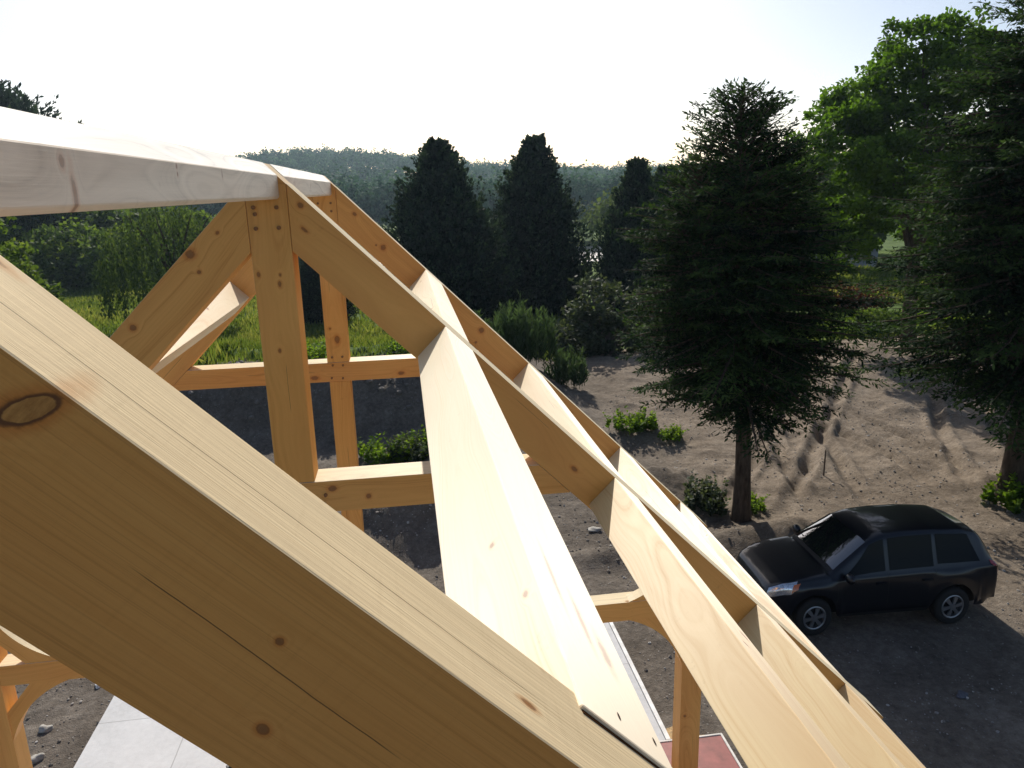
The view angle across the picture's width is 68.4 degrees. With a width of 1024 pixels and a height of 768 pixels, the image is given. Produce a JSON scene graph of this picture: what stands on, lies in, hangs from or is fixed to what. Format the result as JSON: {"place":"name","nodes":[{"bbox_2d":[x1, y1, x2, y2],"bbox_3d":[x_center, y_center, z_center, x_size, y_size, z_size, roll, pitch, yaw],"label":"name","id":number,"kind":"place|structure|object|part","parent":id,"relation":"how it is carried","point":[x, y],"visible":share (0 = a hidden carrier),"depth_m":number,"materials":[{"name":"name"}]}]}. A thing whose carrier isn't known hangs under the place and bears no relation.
{"place":"outdoors","nodes":[
{"label":"outdoors","id":0,"kind":"place"},
{"bbox_2d":[376,246,602,267],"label":"lake water","id":1,"kind":"structure","parent":0,"point":[595,254],"depth_m":193.44,"materials":[{"name":"grey liquid"}]},
{"bbox_2d":[0,0,1023,171],"label":"sky","id":2,"kind":"structure","parent":0,"point":[607,82],"materials":[{"name":"white"}]},
{"bbox_2d":[7,167,1023,767],"bbox_3d":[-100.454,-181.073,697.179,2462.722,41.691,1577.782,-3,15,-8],"label":"ground","id":3,"kind":"structure","parent":0,"point":[877,645],"depth_m":17.91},
{"bbox_2d":[0,223,59,278],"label":"round bush","id":4,"kind":"object","parent":3,"relation":"on","point":[4,238],"visible":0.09,"depth_m":81.10,"materials":[{"name":"green plant"}]},
{"bbox_2d":[0,216,67,305],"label":"bush","id":5,"kind":"object","parent":3,"relation":"on","point":[15,260],"visible":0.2,"depth_m":35.22,"materials":[{"name":"green plant"}]},
{"bbox_2d":[31,753,44,763],"bbox_3d":[-6.437,5.067,10.188,0.143,0.116,0.180,7,17,29],"label":"stone","id":6,"kind":"object","parent":3,"relation":"on","point":[36,758],"visible":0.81,"depth_m":10.16,"materials":[{"name":"grey stone"}]},
{"bbox_2d":[38,724,53,732],"bbox_3d":[-6.658,4.924,10.734,0.205,0.130,0.151,1,15,9],"label":"stone","id":7,"kind":"object","parent":3,"relation":"on","point":[43,728],"visible":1,"depth_m":10.70,"materials":[{"name":"grey stone"}]},
{"bbox_2d":[0,79,97,244],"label":"pine tree","id":8,"kind":"object","parent":3,"relation":"on","point":[11,100],"visible":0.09,"depth_m":87.19,"materials":[{"name":"green plant"}]},
{"bbox_2d":[7,211,116,245],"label":"round bush","id":9,"kind":"object","parent":3,"relation":"on","point":[58,217],"visible":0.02,"depth_m":90.02,"materials":[{"name":"green plant"}]},
{"bbox_2d":[21,216,116,289],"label":"round bush","id":10,"kind":"object","parent":3,"relation":"on","point":[63,270],"visible":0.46,"depth_m":79.01,"materials":[{"name":"green plant"}]},
{"bbox_2d":[73,222,170,289],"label":"round bush","id":11,"kind":"object","parent":3,"relation":"on","point":[90,254],"visible":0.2,"depth_m":76.61,"materials":[{"name":"green plant"}]},
{"bbox_2d":[79,207,169,239],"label":"round bush","id":12,"kind":"object","parent":3,"relation":"on","point":[114,216],"visible":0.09,"depth_m":88.84,"materials":[{"name":"green plant"}]},
{"bbox_2d":[86,204,255,320],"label":"willow tree","id":13,"kind":"object","parent":3,"relation":"on","point":[177,242],"visible":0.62,"depth_m":45.19,"materials":[{"name":"green plant"}]},
{"bbox_2d":[142,206,217,244],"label":"round bush","id":14,"kind":"object","parent":3,"relation":"on","point":[207,215],"visible":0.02,"depth_m":85.81,"materials":[{"name":"green plant"}]},
{"bbox_2d":[306,338,326,359],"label":"weed clump","id":15,"kind":"object","parent":3,"relation":"on","point":[314,351],"visible":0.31,"depth_m":25.51,"materials":[{"name":"green plant"}]},
{"bbox_2d":[299,258,358,324],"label":"cedar tree","id":16,"kind":"object","parent":3,"relation":"on","point":[311,294],"visible":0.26,"depth_m":47.38,"materials":[{"name":"green plant"}]},
{"bbox_2d":[74,623,664,767],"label":"concrete slab","id":17,"kind":"structure","parent":3,"relation":"on","point":[125,735],"depth_m":9.90,"materials":[{"name":"white concrete"}]},
{"bbox_2d":[0,107,925,767],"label":"timber frame","id":18,"kind":"object","parent":17,"relation":"on","point":[174,559],"visible":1,"depth_m":1.23,"materials":[{"name":"brown wood"}]},
{"bbox_2d":[608,622,669,739],"bbox_3d":[1.810,4.466,11.222,0.057,0.515,3.000,-3,15,-8],"label":"slab edging","id":19,"kind":"object","parent":17,"relation":"attached to","point":[644,691],"visible":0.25,"depth_m":10.79,"materials":[{"name":"white concrete"}]},
{"bbox_2d":[660,733,742,767],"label":"floor sheet","id":20,"kind":"object","parent":17,"relation":"on","point":[715,751],"visible":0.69,"depth_m":9.46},
{"bbox_2d":[357,431,414,464],"bbox_3d":[-3.718,1.847,22.289,1.887,0.854,1.645,12,20,42],"label":"weed clump","id":21,"kind":"object","parent":3,"relation":"on","point":[377,448],"visible":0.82,"depth_m":21.93,"materials":[{"name":"green plant"}]},
{"bbox_2d":[384,340,409,354],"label":"weed clump","id":22,"kind":"object","parent":3,"relation":"on","point":[399,349],"visible":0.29,"depth_m":25.92,"materials":[{"name":"green plant"}]},
{"bbox_2d":[386,430,428,462],"bbox_3d":[-3.011,1.874,22.147,1.328,0.915,1.180,2,15,14],"label":"weed clump","id":23,"kind":"object","parent":3,"relation":"on","point":[414,454],"visible":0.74,"depth_m":21.93,"materials":[{"name":"green plant"}]},
{"bbox_2d":[401,424,428,460],"bbox_3d":[-2.518,1.763,22.568,1.973,0.892,1.720,6,16,27],"label":"weed clump","id":24,"kind":"object","parent":3,"relation":"on","point":[424,439],"visible":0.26,"depth_m":22.62,"materials":[{"name":"green plant"}]},
{"bbox_2d":[380,135,523,323],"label":"cedar tree","id":25,"kind":"object","parent":3,"relation":"on","point":[444,230],"visible":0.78,"depth_m":43.17,"materials":[{"name":"green plant"}]},
{"bbox_2d":[123,154,806,236],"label":"shore forest","id":26,"kind":"object","parent":3,"relation":"on","point":[374,208],"visible":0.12,"depth_m":214.21,"materials":[{"name":"green plant"}]},
{"bbox_2d":[11,143,985,225],"bbox_3d":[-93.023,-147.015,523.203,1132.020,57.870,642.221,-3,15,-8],"label":"hillside forest","id":27,"kind":"object","parent":3,"relation":"on","point":[356,161],"visible":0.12,"depth_m":523.89,"materials":[{"name":"green plant"}]},
{"bbox_2d":[473,290,564,364],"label":"feathery weeds","id":28,"kind":"object","parent":3,"relation":"on","point":[521,338],"visible":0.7,"depth_m":28.02,"materials":[{"name":"green plant"}]},
{"bbox_2d":[54,264,1011,365],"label":"meadow grass","id":29,"kind":"structure","parent":3,"relation":"on","point":[244,328],"depth_m":46.91,"materials":[{"name":"green plant"}]},
{"bbox_2d":[488,133,594,318],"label":"cedar tree","id":30,"kind":"object","parent":3,"relation":"on","point":[540,217],"visible":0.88,"depth_m":46.08,"materials":[{"name":"green plant"}]},
{"bbox_2d":[540,343,590,388],"bbox_3d":[2.058,-0.739,28.615,2.017,1.692,1.647,-3,15,-8],"label":"bush","id":31,"kind":"object","parent":3,"relation":"on","point":[574,372],"visible":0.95,"depth_m":28.36,"materials":[{"name":"green plant"}]},
{"bbox_2d":[569,239,604,246],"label":"shore reeds","id":32,"kind":"object","parent":3,"relation":"on","point":[586,243],"visible":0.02,"depth_m":219.13,"materials":[{"name":"green plant"}]},
{"bbox_2d":[588,526,601,531],"bbox_3d":[1.893,3.322,17.201,0.323,0.093,0.240,-1,15,0],"label":"stone","id":33,"kind":"object","parent":3,"relation":"on","point":[593,529],"visible":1,"depth_m":17.15,"materials":[{"name":"grey stone"}]},
{"bbox_2d":[553,271,663,358],"bbox_3d":[4.614,-2.938,35.509,6.523,4.931,4.510,-3,15,-8],"label":"silvery shrub","id":34,"kind":"object","parent":3,"relation":"on","point":[600,339],"visible":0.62,"depth_m":34.74,"materials":[{"name":"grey plant"}]},
{"bbox_2d":[602,405,659,434],"bbox_3d":[3.711,1.053,23.392,1.716,0.776,1.496,5,16,25],"label":"weed clump","id":35,"kind":"object","parent":3,"relation":"on","point":[640,422],"visible":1,"depth_m":23.15,"materials":[{"name":"green plant"}]},
{"bbox_2d":[586,156,682,321],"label":"cedar tree","id":36,"kind":"object","parent":3,"relation":"on","point":[620,255],"visible":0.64,"depth_m":43.56,"materials":[{"name":"green plant"}]},
{"bbox_2d":[596,164,708,262],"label":"cedar tree","id":37,"kind":"object","parent":3,"relation":"on","point":[659,170],"visible":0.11,"depth_m":45.62,"materials":[{"name":"green plant"}]},
{"bbox_2d":[666,726,672,738],"bbox_3d":[2.270,4.799,10.203,0.380,0.020,0.450,-8,16,-24],"label":"plywood scrap","id":38,"kind":"object","parent":3,"relation":"on","point":[669,730],"visible":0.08,"depth_m":10.31,"materials":[{"name":"beige wood"}]},
{"bbox_2d":[657,423,689,441],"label":"weed clump","id":39,"kind":"object","parent":3,"relation":"on","point":[674,433],"visible":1,"depth_m":22.75,"materials":[{"name":"green plant"}]},
{"bbox_2d":[682,469,730,517],"bbox_3d":[4.609,2.625,17.985,1.180,0.915,1.328,2,15,13],"label":"weed clump","id":40,"kind":"object","parent":3,"relation":"on","point":[706,497],"visible":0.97,"depth_m":17.93,"materials":[{"name":"green plant"}]},
{"bbox_2d":[609,77,897,522],"bbox_3d":[4.957,-1.343,16.337,6.149,9.965,6.023,-7,16,-22],"label":"spruce tree","id":41,"kind":"object","parent":3,"relation":"on","point":[732,297],"visible":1,"depth_m":15.21,"materials":[{"name":"green plant"}]},
{"bbox_2d":[751,492,770,515],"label":"weed clump","id":42,"kind":"object","parent":3,"relation":"on","point":[756,505],"visible":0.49,"depth_m":18.00,"materials":[{"name":"green plant"}]},
{"bbox_2d":[574,145,949,248],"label":"forest","id":43,"kind":"object","parent":3,"relation":"on","point":[599,210],"visible":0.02,"depth_m":109.13,"materials":[{"name":"green plant"}]},
{"bbox_2d":[754,143,854,259],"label":"leafy tree","id":44,"kind":"object","parent":3,"relation":"on","point":[824,177],"visible":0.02,"depth_m":62.67,"materials":[{"name":"green plant"}]},
{"bbox_2d":[823,450,826,475],"bbox_3d":[8.311,2.121,20.011,0.042,0.810,0.042,-10,17,-29],"label":"marker stake","id":45,"kind":"object","parent":3,"relation":"on","point":[824,463],"visible":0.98,"depth_m":19.99,"materials":[{"name":"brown wood"}]},
{"bbox_2d":[814,281,894,313],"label":"red shrub","id":46,"kind":"object","parent":3,"relation":"on","point":[859,296],"visible":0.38,"depth_m":46.47,"materials":[{"name":"green plant"}]},
{"bbox_2d":[816,151,898,253],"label":"leafy tree","id":47,"kind":"object","parent":3,"relation":"on","point":[879,235],"depth_m":71.28,"materials":[{"name":"green plant"}]},
{"bbox_2d":[736,504,997,635],"bbox_3d":[6.375,3.247,13.790,4.404,1.754,2.190,-3,15,-5],"label":"parked car","id":48,"kind":"object","parent":3,"relation":"on","point":[942,565],"visible":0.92,"depth_m":13.09,"materials":[{"name":"black paint"}]},
{"bbox_3d":[6.025,2.998,12.933,0.785,0.575,0.186,-3,15,-5],"label":"side window","id":49,"kind":"part","parent":48,"relation":"part of","materials":[{"name":"black glass"}]},
{"bbox_3d":[6.888,2.906,13.011,0.804,0.540,0.181,-3,15,-5],"label":"side window","id":50,"kind":"part","parent":48,"relation":"part of","materials":[{"name":"black glass"}]},
{"bbox_3d":[7.759,2.845,13.110,0.804,0.505,0.198,-3,15,-5],"label":"side window","id":51,"kind":"part","parent":48,"relation":"part of","materials":[{"name":"black glass"}]},
{"bbox_2d":[844,149,898,239],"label":"leafy tree","id":52,"kind":"object","parent":3,"relation":"on","point":[885,238],"depth_m":85.52,"materials":[{"name":"green plant"}]},
{"bbox_2d":[851,307,917,333],"bbox_3d":[19.757,-3.341,39.851,3.684,1.670,1.876,-3,15,-8],"label":"bush","id":53,"kind":"object","parent":3,"relation":"on","point":[881,312],"visible":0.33,"depth_m":39.46,"materials":[{"name":"green plant"}]},
{"bbox_2d":[779,5,1019,338],"bbox_3d":[19.098,-9.198,35.008,14.986,14.714,8.666,-3,15,-8],"label":"maple tree","id":54,"kind":"object","parent":3,"relation":"on","point":[864,121],"visible":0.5,"depth_m":32.42,"materials":[{"name":"green plant"}]},
{"bbox_2d":[833,0,1023,503],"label":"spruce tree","id":55,"kind":"object","parent":3,"relation":"on","point":[980,256],"visible":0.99,"depth_m":16.20,"materials":[{"name":"green plant"}]},
{"bbox_2d":[956,690,967,698],"bbox_3d":[6.822,4.709,11.406,0.157,0.079,0.231,8,17,32],"label":"stone","id":56,"kind":"object","parent":3,"relation":"on","point":[961,694],"visible":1,"depth_m":11.37,"materials":[{"name":"grey stone"}]},
{"bbox_2d":[980,469,1023,514],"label":"weed clump","id":57,"kind":"object","parent":3,"relation":"on","point":[1012,500],"visible":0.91,"depth_m":17.85,"materials":[{"name":"green plant"}]},
{"bbox_2d":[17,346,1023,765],"bbox_3d":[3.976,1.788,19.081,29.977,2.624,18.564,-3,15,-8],"label":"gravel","id":58,"kind":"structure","parent":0,"point":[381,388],"depth_m":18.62,"materials":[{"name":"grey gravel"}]},
{"bbox_2d":[816,249,880,266],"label":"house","id":59,"kind":"structure","parent":0,"point":[873,253],"depth_m":79.87,"materials":[{"name":"grey"}]},
{"bbox_2d":[814,309,989,337],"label":"lawn grass","id":60,"kind":"structure","parent":0,"point":[847,318],"depth_m":44.93,"materials":[{"name":"green plant"}]}
]}

